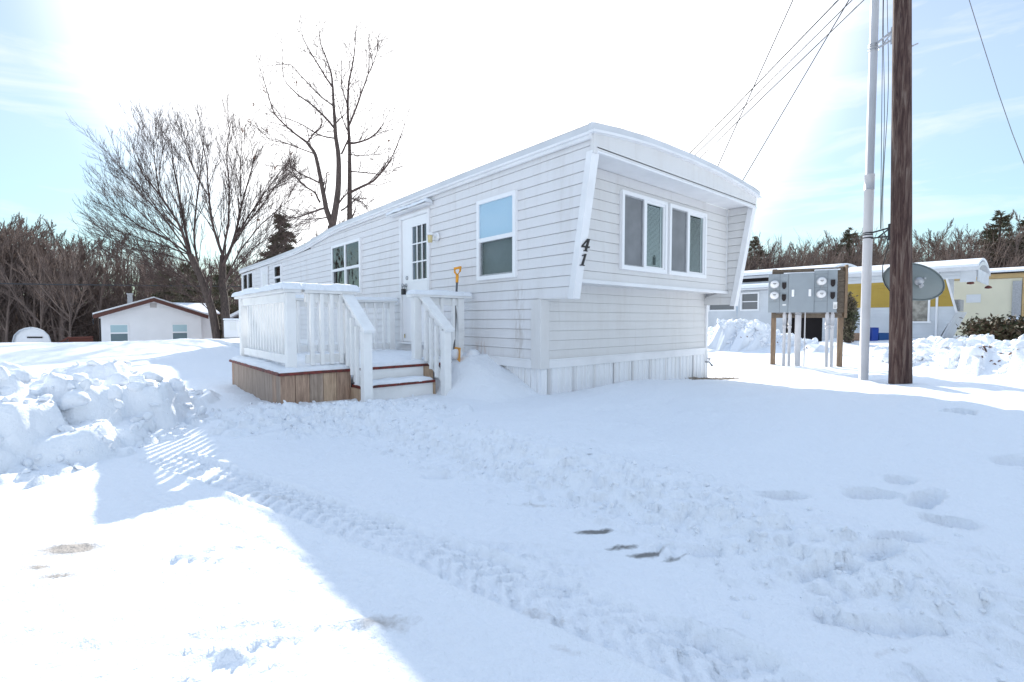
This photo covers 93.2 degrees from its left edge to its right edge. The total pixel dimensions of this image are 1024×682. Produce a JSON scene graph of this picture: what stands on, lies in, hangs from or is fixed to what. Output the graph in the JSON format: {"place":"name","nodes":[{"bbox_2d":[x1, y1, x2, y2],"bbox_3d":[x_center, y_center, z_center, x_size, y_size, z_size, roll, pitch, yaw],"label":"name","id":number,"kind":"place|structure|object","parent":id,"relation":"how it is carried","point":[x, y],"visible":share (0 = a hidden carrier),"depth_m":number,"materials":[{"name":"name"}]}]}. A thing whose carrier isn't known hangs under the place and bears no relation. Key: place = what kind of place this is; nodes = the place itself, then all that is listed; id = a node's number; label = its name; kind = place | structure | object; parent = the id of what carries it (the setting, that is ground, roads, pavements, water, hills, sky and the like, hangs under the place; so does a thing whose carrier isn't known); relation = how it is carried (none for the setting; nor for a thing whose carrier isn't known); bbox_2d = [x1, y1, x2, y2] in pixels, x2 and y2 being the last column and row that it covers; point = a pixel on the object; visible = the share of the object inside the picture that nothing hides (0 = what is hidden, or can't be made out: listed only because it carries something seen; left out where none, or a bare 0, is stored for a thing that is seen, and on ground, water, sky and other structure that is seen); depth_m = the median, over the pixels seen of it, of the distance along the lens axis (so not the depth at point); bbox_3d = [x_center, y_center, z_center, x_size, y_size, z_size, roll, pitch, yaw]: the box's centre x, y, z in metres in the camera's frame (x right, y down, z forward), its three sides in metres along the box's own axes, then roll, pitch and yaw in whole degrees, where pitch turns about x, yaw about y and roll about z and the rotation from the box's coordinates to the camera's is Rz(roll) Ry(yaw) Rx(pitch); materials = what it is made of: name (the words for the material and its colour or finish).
{"place":"outdoors","nodes":[
{"label":"outdoors","id":0,"kind":"place"},
{"bbox_2d":[0,283,241,286],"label":"cable","id":1,"kind":"object","parent":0,"point":[97,284],"visible":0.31,"depth_m":29.98,"materials":[{"name":"black plastic"}]},
{"bbox_2d":[354,376,432,385],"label":"snow on step","id":2,"kind":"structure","parent":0,"point":[390,380],"depth_m":5.35,"materials":[{"name":"white"}]},
{"bbox_2d":[0,322,1023,681],"bbox_3d":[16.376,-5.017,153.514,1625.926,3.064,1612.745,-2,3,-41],"label":"ground","id":3,"kind":"structure","parent":0,"point":[226,546],"depth_m":2.24,"materials":[{"name":"snow"}]},
{"bbox_2d":[0,261,13,328],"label":"bare tree","id":4,"kind":"object","parent":3,"relation":"on","point":[4,309],"visible":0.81,"depth_m":39.58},
{"bbox_2d":[0,221,24,305],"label":"bare tree","id":5,"kind":"object","parent":3,"relation":"on","point":[2,253],"visible":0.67,"depth_m":40.07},
{"bbox_2d":[0,211,35,341],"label":"bare tree","id":6,"kind":"object","parent":3,"relation":"on","point":[16,239],"visible":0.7,"depth_m":39.90,"materials":[{"name":"plant"}]},
{"bbox_2d":[0,243,42,342],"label":"bare tree","id":7,"kind":"object","parent":3,"relation":"on","point":[13,308],"visible":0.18,"depth_m":40.77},
{"bbox_2d":[0,224,46,333],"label":"bare tree","id":8,"kind":"object","parent":3,"relation":"on","point":[13,322],"visible":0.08,"depth_m":44.16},
{"bbox_2d":[0,219,51,342],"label":"bare tree","id":9,"kind":"object","parent":3,"relation":"on","point":[18,260],"visible":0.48,"depth_m":40.84,"materials":[{"name":"plant"}]},
{"bbox_2d":[0,233,59,335],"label":"bare tree","id":10,"kind":"object","parent":3,"relation":"on","point":[40,269],"visible":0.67,"depth_m":38.38,"materials":[{"name":"plant"}]},
{"bbox_2d":[11,226,48,328],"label":"bare tree","id":11,"kind":"object","parent":3,"relation":"on","point":[18,315],"visible":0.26,"depth_m":41.73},
{"bbox_2d":[12,327,50,341],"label":"arched shed","id":12,"kind":"structure","parent":3,"relation":"on","point":[30,334],"depth_m":33.05,"materials":[{"name":"white plastic"}]},
{"bbox_2d":[8,232,57,327],"bbox_3d":[-38.964,-3.627,39.710,2.915,10.500,1.782,-1,3,-20],"label":"bare tree","id":13,"kind":"object","parent":3,"relation":"on","point":[35,306],"visible":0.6,"depth_m":39.61,"materials":[{"name":"plant"}]},
{"bbox_2d":[13,219,55,326],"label":"bare tree","id":14,"kind":"object","parent":3,"relation":"on","point":[47,232],"visible":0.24,"depth_m":44.23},
{"bbox_2d":[0,249,73,341],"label":"bare tree","id":15,"kind":"object","parent":3,"relation":"on","point":[48,299],"visible":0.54,"depth_m":39.23,"materials":[{"name":"plant"}]},
{"bbox_2d":[26,240,58,341],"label":"bare tree","id":16,"kind":"object","parent":3,"relation":"on","point":[50,313],"visible":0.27,"depth_m":42.72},
{"bbox_2d":[2,253,98,341],"bbox_3d":[-35.296,-2.767,38.270,5.269,8.864,4.825,-1,3,-21],"label":"bare tree","id":17,"kind":"object","parent":3,"relation":"on","point":[53,291],"visible":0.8,"depth_m":38.01,"materials":[{"name":"plant"}]},
{"bbox_2d":[17,236,98,338],"bbox_3d":[-35.188,-3.388,37.745,3.211,10.267,4.163,0,2,-4],"label":"bare tree","id":18,"kind":"object","parent":3,"relation":"on","point":[69,315],"visible":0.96,"depth_m":37.85,"materials":[{"name":"plant"}]},
{"bbox_2d":[42,218,73,341],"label":"bare tree","id":19,"kind":"object","parent":3,"relation":"on","point":[55,241],"visible":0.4,"depth_m":42.94,"materials":[{"name":"plant"}]},
{"bbox_2d":[16,243,99,337],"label":"bare tree","id":20,"kind":"object","parent":3,"relation":"on","point":[48,326],"visible":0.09,"depth_m":43.65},
{"bbox_2d":[40,238,77,340],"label":"bare tree","id":21,"kind":"object","parent":3,"relation":"on","point":[62,320],"visible":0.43,"depth_m":40.98,"materials":[{"name":"plant"}]},
{"bbox_2d":[17,242,111,339],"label":"bare tree","id":22,"kind":"object","parent":3,"relation":"on","point":[80,250],"visible":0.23,"depth_m":44.78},
{"bbox_2d":[9,254,119,341],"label":"bare tree","id":23,"kind":"object","parent":3,"relation":"on","point":[71,290],"visible":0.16,"depth_m":44.66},
{"bbox_2d":[60,336,92,341],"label":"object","id":24,"kind":"object","parent":3,"relation":"on","point":[82,339],"visible":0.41,"depth_m":31.03,"materials":[{"name":"brown"}]},
{"bbox_2d":[51,242,108,341],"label":"bare tree","id":25,"kind":"object","parent":3,"relation":"on","point":[94,270],"visible":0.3,"depth_m":44.26,"materials":[{"name":"plant"}]},
{"bbox_2d":[66,245,99,341],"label":"bare tree","id":26,"kind":"object","parent":3,"relation":"on","point":[79,262],"visible":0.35,"depth_m":46.01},
{"bbox_2d":[66,235,107,336],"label":"bare tree","id":27,"kind":"object","parent":3,"relation":"on","point":[84,254],"visible":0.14,"depth_m":47.66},
{"bbox_2d":[68,234,110,334],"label":"bare tree","id":28,"kind":"object","parent":3,"relation":"on","point":[82,245],"visible":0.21,"depth_m":48.48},
{"bbox_2d":[81,232,128,327],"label":"bare tree","id":29,"kind":"object","parent":3,"relation":"on","point":[104,282],"visible":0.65,"depth_m":42.04,"materials":[{"name":"plant"}]},
{"bbox_2d":[72,242,145,306],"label":"bare tree","id":30,"kind":"object","parent":3,"relation":"on","point":[131,287],"visible":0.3,"depth_m":48.82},
{"bbox_2d":[0,359,221,488],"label":"snow clods","id":31,"kind":"object","parent":3,"relation":"on","point":[75,397],"visible":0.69,"depth_m":3.83,"materials":[{"name":"white"}]},
{"bbox_2d":[0,262,241,342],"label":"undergrowth","id":32,"kind":"object","parent":3,"relation":"on","point":[78,321],"visible":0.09,"depth_m":45.92,"materials":[{"name":"plant"}]},
{"bbox_2d":[85,250,168,302],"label":"bare tree","id":33,"kind":"object","parent":3,"relation":"on","point":[123,280],"visible":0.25,"depth_m":47.76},
{"bbox_2d":[93,293,219,341],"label":"gabled house","id":34,"kind":"structure","parent":3,"relation":"on","point":[151,319],"depth_m":28.95,"materials":[{"name":"white"}]},
{"bbox_2d":[109,324,128,340],"bbox_3d":[-22.687,-0.421,27.970,0.880,1.140,0.061,-2,3,-41],"label":"window","id":35,"kind":"structure","parent":34,"relation":"in","point":[117,332],"depth_m":27.95,"materials":[{"name":"glass"}]},
{"bbox_2d":[92,297,219,315],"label":"roof snow","id":36,"kind":"structure","parent":34,"relation":"on","point":[199,307],"depth_m":31.05,"materials":[{"name":"snow"}]},
{"bbox_2d":[171,324,187,338],"bbox_3d":[-20.484,-0.503,29.877,0.850,1.140,0.061,-2,3,-41],"label":"window","id":37,"kind":"structure","parent":34,"relation":"in","point":[179,331],"depth_m":29.85,"materials":[{"name":"glass"}]},
{"bbox_2d":[118,240,200,299],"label":"bare tree","id":38,"kind":"object","parent":3,"relation":"on","point":[140,277],"visible":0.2,"depth_m":45.76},
{"bbox_2d":[146,271,179,301],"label":"pine tree","id":39,"kind":"object","parent":3,"relation":"on","point":[163,294],"visible":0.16,"depth_m":41.67,"materials":[{"name":"green plant"}]},
{"bbox_2d":[128,244,204,300],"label":"bare tree","id":40,"kind":"object","parent":3,"relation":"on","point":[148,293],"visible":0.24,"depth_m":41.99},
{"bbox_2d":[170,262,221,337],"bbox_3d":[-22.724,-1.881,34.109,5.420,7.401,5.885,-2,3,-41],"label":"pine tree","id":41,"kind":"object","parent":3,"relation":"on","point":[190,291],"visible":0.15,"depth_m":33.72,"materials":[{"name":"green plant"}]},
{"bbox_2d":[67,76,328,338],"bbox_3d":[-17.242,-6.345,25.934,14.686,16.890,7.214,0,2,1],"label":"maple tree","id":42,"kind":"object","parent":3,"relation":"on","point":[203,283],"visible":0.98,"depth_m":26.55,"materials":[{"name":"brown plant"}]},
{"bbox_2d":[169,255,241,320],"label":"bare tree","id":43,"kind":"object","parent":3,"relation":"on","point":[233,284],"visible":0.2,"depth_m":44.11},
{"bbox_2d":[210,264,238,336],"bbox_3d":[-22.477,-2.239,37.858,5.420,7.771,5.885,1,3,24],"label":"pine tree","id":44,"kind":"object","parent":3,"relation":"on","point":[217,304],"visible":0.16,"depth_m":37.64,"materials":[{"name":"green plant"}]},
{"bbox_2d":[221,320,238,338],"bbox_3d":[-13.956,-0.295,24.332,0.900,1.500,0.700,0,2,0],"label":"utility cabinet","id":45,"kind":"object","parent":3,"relation":"on","point":[231,328],"visible":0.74,"depth_m":24.02,"materials":[{"name":"white"}]},
{"bbox_2d":[256,212,296,261],"bbox_3d":[-14.607,-3.098,30.839,4.962,10.135,5.651,-2,3,-41],"label":"spruce tree","id":46,"kind":"object","parent":3,"relation":"on","point":[276,240],"visible":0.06,"depth_m":30.48,"materials":[{"name":"green plant"}]},
{"bbox_2d":[241,9,413,233],"bbox_3d":[-9.978,-8.893,25.277,10.462,18.831,5.720,0,2,2],"label":"oak tree","id":47,"kind":"object","parent":3,"relation":"on","point":[332,218],"visible":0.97,"depth_m":24.98,"materials":[{"name":"brown plant"}]},
{"bbox_2d":[229,289,471,403],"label":"porch deck","id":48,"kind":"structure","parent":3,"relation":"on","point":[269,323],"depth_m":5.33,"materials":[{"name":"white wood"}]},
{"bbox_2d":[231,282,303,296],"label":"snow on railing","id":49,"kind":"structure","parent":48,"relation":"on","point":[287,285],"depth_m":4.92,"materials":[{"name":"white"}]},
{"bbox_2d":[301,283,359,291],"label":"snow on railing","id":50,"kind":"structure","parent":48,"relation":"on","point":[332,287],"depth_m":5.03,"materials":[{"name":"white"}]},
{"bbox_2d":[231,349,452,372],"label":"deck snow","id":51,"kind":"structure","parent":48,"relation":"on","point":[388,357],"depth_m":5.56,"materials":[{"name":"snow"}]},
{"bbox_2d":[296,295,398,300],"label":"snow on railing","id":52,"kind":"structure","parent":48,"relation":"on","point":[370,298],"depth_m":7.43,"materials":[{"name":"white"}]},
{"bbox_2d":[406,290,471,295],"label":"snow on railing","id":53,"kind":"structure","parent":48,"relation":"on","point":[439,292],"depth_m":5.88,"materials":[{"name":"white"}]},
{"bbox_2d":[453,266,461,361],"bbox_3d":[-0.772,-0.237,6.070,0.270,1.445,0.557,0,2,-3],"label":"snow shovel","id":54,"kind":"object","parent":3,"relation":"on","point":[457,280],"visible":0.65,"depth_m":6.16,"materials":[{"name":"yellow"}]},
{"bbox_2d":[239,122,761,394],"bbox_3d":[-2.652,-0.956,11.547,3.912,3.119,14.885,-2,3,-41],"label":"mobile home","id":55,"kind":"object","parent":3,"relation":"on","point":[592,255],"visible":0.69,"depth_m":6.14,"materials":[{"name":"plastic"}]},
{"bbox_2d":[242,271,253,290],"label":"window","id":56,"kind":"structure","parent":55,"relation":"in","point":[250,275],"depth_m":15.18,"materials":[{"name":"white plastic"}]},
{"bbox_2d":[260,266,268,286],"bbox_3d":[-7.016,-1.156,13.744,0.031,1.890,0.720,-2,3,-41],"label":"rear door","id":57,"kind":"structure","parent":55,"relation":"in","point":[264,281],"depth_m":13.69,"materials":[{"name":"white plastic"}]},
{"bbox_2d":[273,263,282,283],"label":"window","id":58,"kind":"structure","parent":55,"relation":"in","point":[277,269],"depth_m":12.93,"materials":[{"name":"white plastic"}]},
{"bbox_2d":[331,238,362,292],"bbox_3d":[-3.139,-1.402,9.394,0.217,1.035,1.430,-2,3,-41],"label":"window","id":59,"kind":"structure","parent":55,"relation":"in","point":[346,257],"depth_m":9.39,"materials":[{"name":"glass"}]},
{"bbox_2d":[386,198,432,215],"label":"canopy snow","id":60,"kind":"structure","parent":55,"relation":"on","point":[411,205],"depth_m":7.22,"materials":[{"name":"snow"}]},
{"bbox_2d":[401,213,426,342],"bbox_3d":[-1.404,-0.935,7.407,0.300,1.902,0.857,-2,3,-41],"label":"front door","id":61,"kind":"structure","parent":55,"relation":"in","point":[408,251],"depth_m":7.52,"materials":[{"name":"white plastic"}]},
{"bbox_2d":[476,190,518,280],"bbox_3d":[-0.180,-1.251,5.878,0.079,0.995,0.745,-2,3,-41],"label":"window","id":62,"kind":"structure","parent":55,"relation":"in","point":[496,216],"depth_m":5.88,"materials":[{"name":"white plastic"}]},
{"bbox_2d":[619,189,667,273],"bbox_3d":[1.563,-1.316,6.039,1.002,0.958,0.260,-2,3,-41],"label":"window","id":63,"kind":"structure","parent":55,"relation":"in","point":[643,226],"depth_m":5.92,"materials":[{"name":"glass"}]},
{"bbox_2d":[666,203,706,278],"bbox_3d":[2.337,-1.345,6.709,1.014,0.958,0.260,-2,3,-41],"label":"window","id":64,"kind":"structure","parent":55,"relation":"in","point":[687,228],"depth_m":6.60,"materials":[{"name":"white plastic"}]},
{"bbox_2d":[745,236,769,268],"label":"pine tree","id":65,"kind":"object","parent":3,"relation":"on","point":[756,243],"visible":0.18,"depth_m":43.35,"materials":[{"name":"green plant"}]},
{"bbox_2d":[708,318,817,347],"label":"snow clods","id":66,"kind":"object","parent":3,"relation":"on","point":[756,324],"visible":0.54,"depth_m":16.20,"materials":[{"name":"white"}]},
{"bbox_2d":[744,232,783,270],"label":"bare tree","id":67,"kind":"object","parent":3,"relation":"on","point":[773,252],"visible":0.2,"depth_m":40.63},
{"bbox_2d":[745,234,793,269],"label":"bare tree","id":68,"kind":"object","parent":3,"relation":"on","point":[781,262],"visible":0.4,"depth_m":39.61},
{"bbox_2d":[708,274,838,341],"bbox_3d":[10.708,-1.764,25.808,5.450,3.310,12.930,-2,3,-41],"label":"mobile home","id":69,"kind":"object","parent":3,"relation":"on","point":[753,304],"visible":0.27,"depth_m":21.95,"materials":[{"name":"metal"}]},
{"bbox_2d":[708,305,735,310],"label":"window","id":70,"kind":"structure","parent":69,"relation":"in","point":[710,307],"depth_m":23.16,"materials":[{"name":"white plastic"}]},
{"bbox_2d":[740,292,759,310],"bbox_3d":[10.870,-1.801,22.126,0.080,0.840,0.840,-2,3,-41],"label":"window","id":71,"kind":"structure","parent":69,"relation":"in","point":[749,301],"depth_m":22.14,"materials":[{"name":"white plastic"}]},
{"bbox_2d":[741,263,856,288],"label":"roof snow","id":72,"kind":"structure","parent":69,"relation":"on","point":[757,272],"depth_m":21.67,"materials":[{"name":"snow"}]},
{"bbox_2d":[768,265,848,366],"bbox_3d":[6.429,-0.491,10.579,1.494,2.273,0.440,1,3,26],"label":"meter board","id":73,"kind":"object","parent":3,"relation":"on","point":[815,294],"visible":0.94,"depth_m":10.49,"materials":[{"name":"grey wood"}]},
{"bbox_2d":[790,238,847,266],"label":"bare tree","id":74,"kind":"object","parent":3,"relation":"on","point":[842,259],"visible":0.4,"depth_m":40.77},
{"bbox_2d":[808,236,840,264],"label":"bare tree","id":75,"kind":"object","parent":3,"relation":"on","point":[829,252],"visible":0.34,"depth_m":41.69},
{"bbox_2d":[831,227,861,264],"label":"pine tree","id":76,"kind":"object","parent":3,"relation":"on","point":[847,237],"visible":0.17,"depth_m":45.52,"materials":[{"name":"green plant"}]},
{"bbox_2d":[843,291,859,342],"bbox_3d":[11.811,-0.783,17.015,0.716,2.012,0.606,1,3,29],"label":"yew shrub","id":77,"kind":"object","parent":3,"relation":"on","point":[849,323],"visible":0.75,"depth_m":16.89,"materials":[{"name":"green plant"}]},
{"bbox_2d":[841,232,862,266],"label":"bare tree","id":78,"kind":"object","parent":3,"relation":"on","point":[853,251],"visible":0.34,"depth_m":40.39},
{"bbox_2d":[870,327,878,340],"bbox_3d":[12.767,-0.202,17.223,0.251,0.560,0.438,0,2,0],"label":"storage tub","id":79,"kind":"object","parent":3,"relation":"on","point":[874,332],"visible":0.51,"depth_m":17.02,"materials":[{"name":"blue"}]},
{"bbox_2d":[745,228,1023,270],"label":"undergrowth","id":80,"kind":"object","parent":3,"relation":"on","point":[997,257],"depth_m":41.12,"materials":[{"name":"plant"}]},
{"bbox_2d":[888,0,918,383],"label":"utility pole","id":81,"kind":"object","parent":3,"relation":"on","point":[900,365],"visible":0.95,"depth_m":7.44,"materials":[{"name":"brown wood"}]},
{"bbox_2d":[690,0,838,152],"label":"cable","id":82,"kind":"object","parent":81,"relation":"attached to","point":[766,73],"visible":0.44,"depth_m":12.69,"materials":[{"name":"black plastic"}]},
{"bbox_2d":[695,0,851,154],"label":"cable","id":83,"kind":"object","parent":81,"relation":"attached to","point":[772,78],"visible":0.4,"depth_m":11.97,"materials":[{"name":"black plastic"}]},
{"bbox_2d":[700,0,863,157],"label":"cable","id":84,"kind":"object","parent":81,"relation":"attached to","point":[785,75],"visible":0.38,"depth_m":12.05,"materials":[{"name":"black plastic"}]},
{"bbox_2d":[743,0,848,179],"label":"cable","id":85,"kind":"object","parent":81,"relation":"attached to","point":[797,86],"visible":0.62,"depth_m":10.46,"materials":[{"name":"black plastic"}]},
{"bbox_2d":[858,0,891,379],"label":"conduit mast","id":86,"kind":"object","parent":81,"relation":"attached to","point":[869,188],"visible":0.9,"depth_m":7.96,"materials":[{"name":"plastic"}]},
{"bbox_2d":[880,5,882,228],"bbox_3d":[5.999,-4.323,7.850,0.009,5.010,0.231,1,3,14],"label":"cable","id":87,"kind":"object","parent":86,"relation":"hanging from","point":[881,113],"visible":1,"depth_m":7.85,"materials":[{"name":"black plastic"}]},
{"bbox_2d":[881,0,884,225],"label":"cable","id":88,"kind":"object","parent":86,"relation":"hanging from","point":[884,111],"visible":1,"depth_m":7.85,"materials":[{"name":"black plastic"}]},
{"bbox_2d":[882,0,888,226],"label":"cable","id":89,"kind":"object","parent":86,"relation":"hanging from","point":[887,113],"visible":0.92,"depth_m":7.85,"materials":[{"name":"black plastic"}]},
{"bbox_2d":[882,263,944,300],"bbox_3d":[6.840,-1.001,8.059,1.072,0.652,0.405,0,2,0],"label":"satellite dish","id":90,"kind":"object","parent":81,"relation":"attached to","point":[928,283],"visible":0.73,"depth_m":8.20,"materials":[{"name":"silver metal"}]},
{"bbox_2d":[843,261,991,338],"bbox_3d":[13.717,-1.546,21.063,3.620,2.880,10.150,-2,3,-41],"label":"mobile home","id":91,"kind":"object","parent":3,"relation":"on","point":[940,315],"visible":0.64,"depth_m":17.39,"materials":[{"name":"metal"}]},
{"bbox_2d":[848,258,987,273],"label":"roof snow","id":92,"kind":"structure","parent":91,"relation":"on","point":[944,264],"depth_m":17.15,"materials":[{"name":"snow"}]},
{"bbox_2d":[913,300,931,322],"bbox_3d":[14.629,-1.134,17.436,0.130,0.970,0.750,-2,3,-41],"label":"window","id":93,"kind":"structure","parent":91,"relation":"in","point":[921,309],"depth_m":17.40,"materials":[{"name":"white plastic"}]},
{"bbox_2d":[925,217,953,258],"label":"bare tree","id":94,"kind":"object","parent":3,"relation":"on","point":[950,226],"visible":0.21,"depth_m":48.62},
{"bbox_2d":[928,240,965,260],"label":"bare tree","id":95,"kind":"object","parent":3,"relation":"on","point":[932,248],"visible":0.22,"depth_m":40.83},
{"bbox_2d":[871,333,1023,373],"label":"snow clods","id":96,"kind":"object","parent":3,"relation":"on","point":[951,343],"visible":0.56,"depth_m":9.92,"materials":[{"name":"white"}]},
{"bbox_2d":[940,231,981,259],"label":"bare tree","id":97,"kind":"object","parent":3,"relation":"on","point":[956,250],"visible":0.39,"depth_m":39.95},
{"bbox_2d":[948,225,991,259],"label":"bare tree","id":98,"kind":"object","parent":3,"relation":"on","point":[976,241],"visible":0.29,"depth_m":43.88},
{"bbox_2d":[942,240,1023,267],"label":"bare tree","id":99,"kind":"object","parent":3,"relation":"on","point":[1014,262],"visible":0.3,"depth_m":39.66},
{"bbox_2d":[954,271,1023,335],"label":"mobile home","id":100,"kind":"object","parent":3,"relation":"on","point":[1004,294],"visible":0.21,"depth_m":20.23,"materials":[{"name":"beige"}]},
{"bbox_2d":[956,311,1023,340],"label":"rhododendron","id":101,"kind":"object","parent":3,"relation":"on","point":[1005,329],"visible":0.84,"depth_m":13.96,"materials":[{"name":"green plant"}]},
{"bbox_2d":[972,210,1023,267],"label":"pine tree","id":102,"kind":"object","parent":3,"relation":"on","point":[1000,221],"visible":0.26,"depth_m":43.59,"materials":[{"name":"green plant"}]},
{"bbox_2d":[989,223,1023,268],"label":"bare tree","id":103,"kind":"object","parent":3,"relation":"on","point":[1016,242],"visible":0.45,"depth_m":41.76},
{"bbox_2d":[0,0,1023,301],"label":"sky","id":104,"kind":"structure","parent":0,"point":[481,82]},
{"bbox_2d":[718,0,792,165],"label":"cable","id":105,"kind":"object","parent":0,"point":[756,80],"visible":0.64,"depth_m":12.27,"materials":[{"name":"black plastic"}]},
{"bbox_2d":[969,0,1023,162],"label":"cable","id":106,"kind":"object","parent":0,"point":[994,81],"visible":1,"depth_m":13.90,"materials":[{"name":"grey plastic"}]},
{"bbox_2d":[990,267,1023,272],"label":"roof snow","id":107,"kind":"structure","parent":0,"point":[1007,269],"depth_m":19.98,"materials":[{"name":"snow"}]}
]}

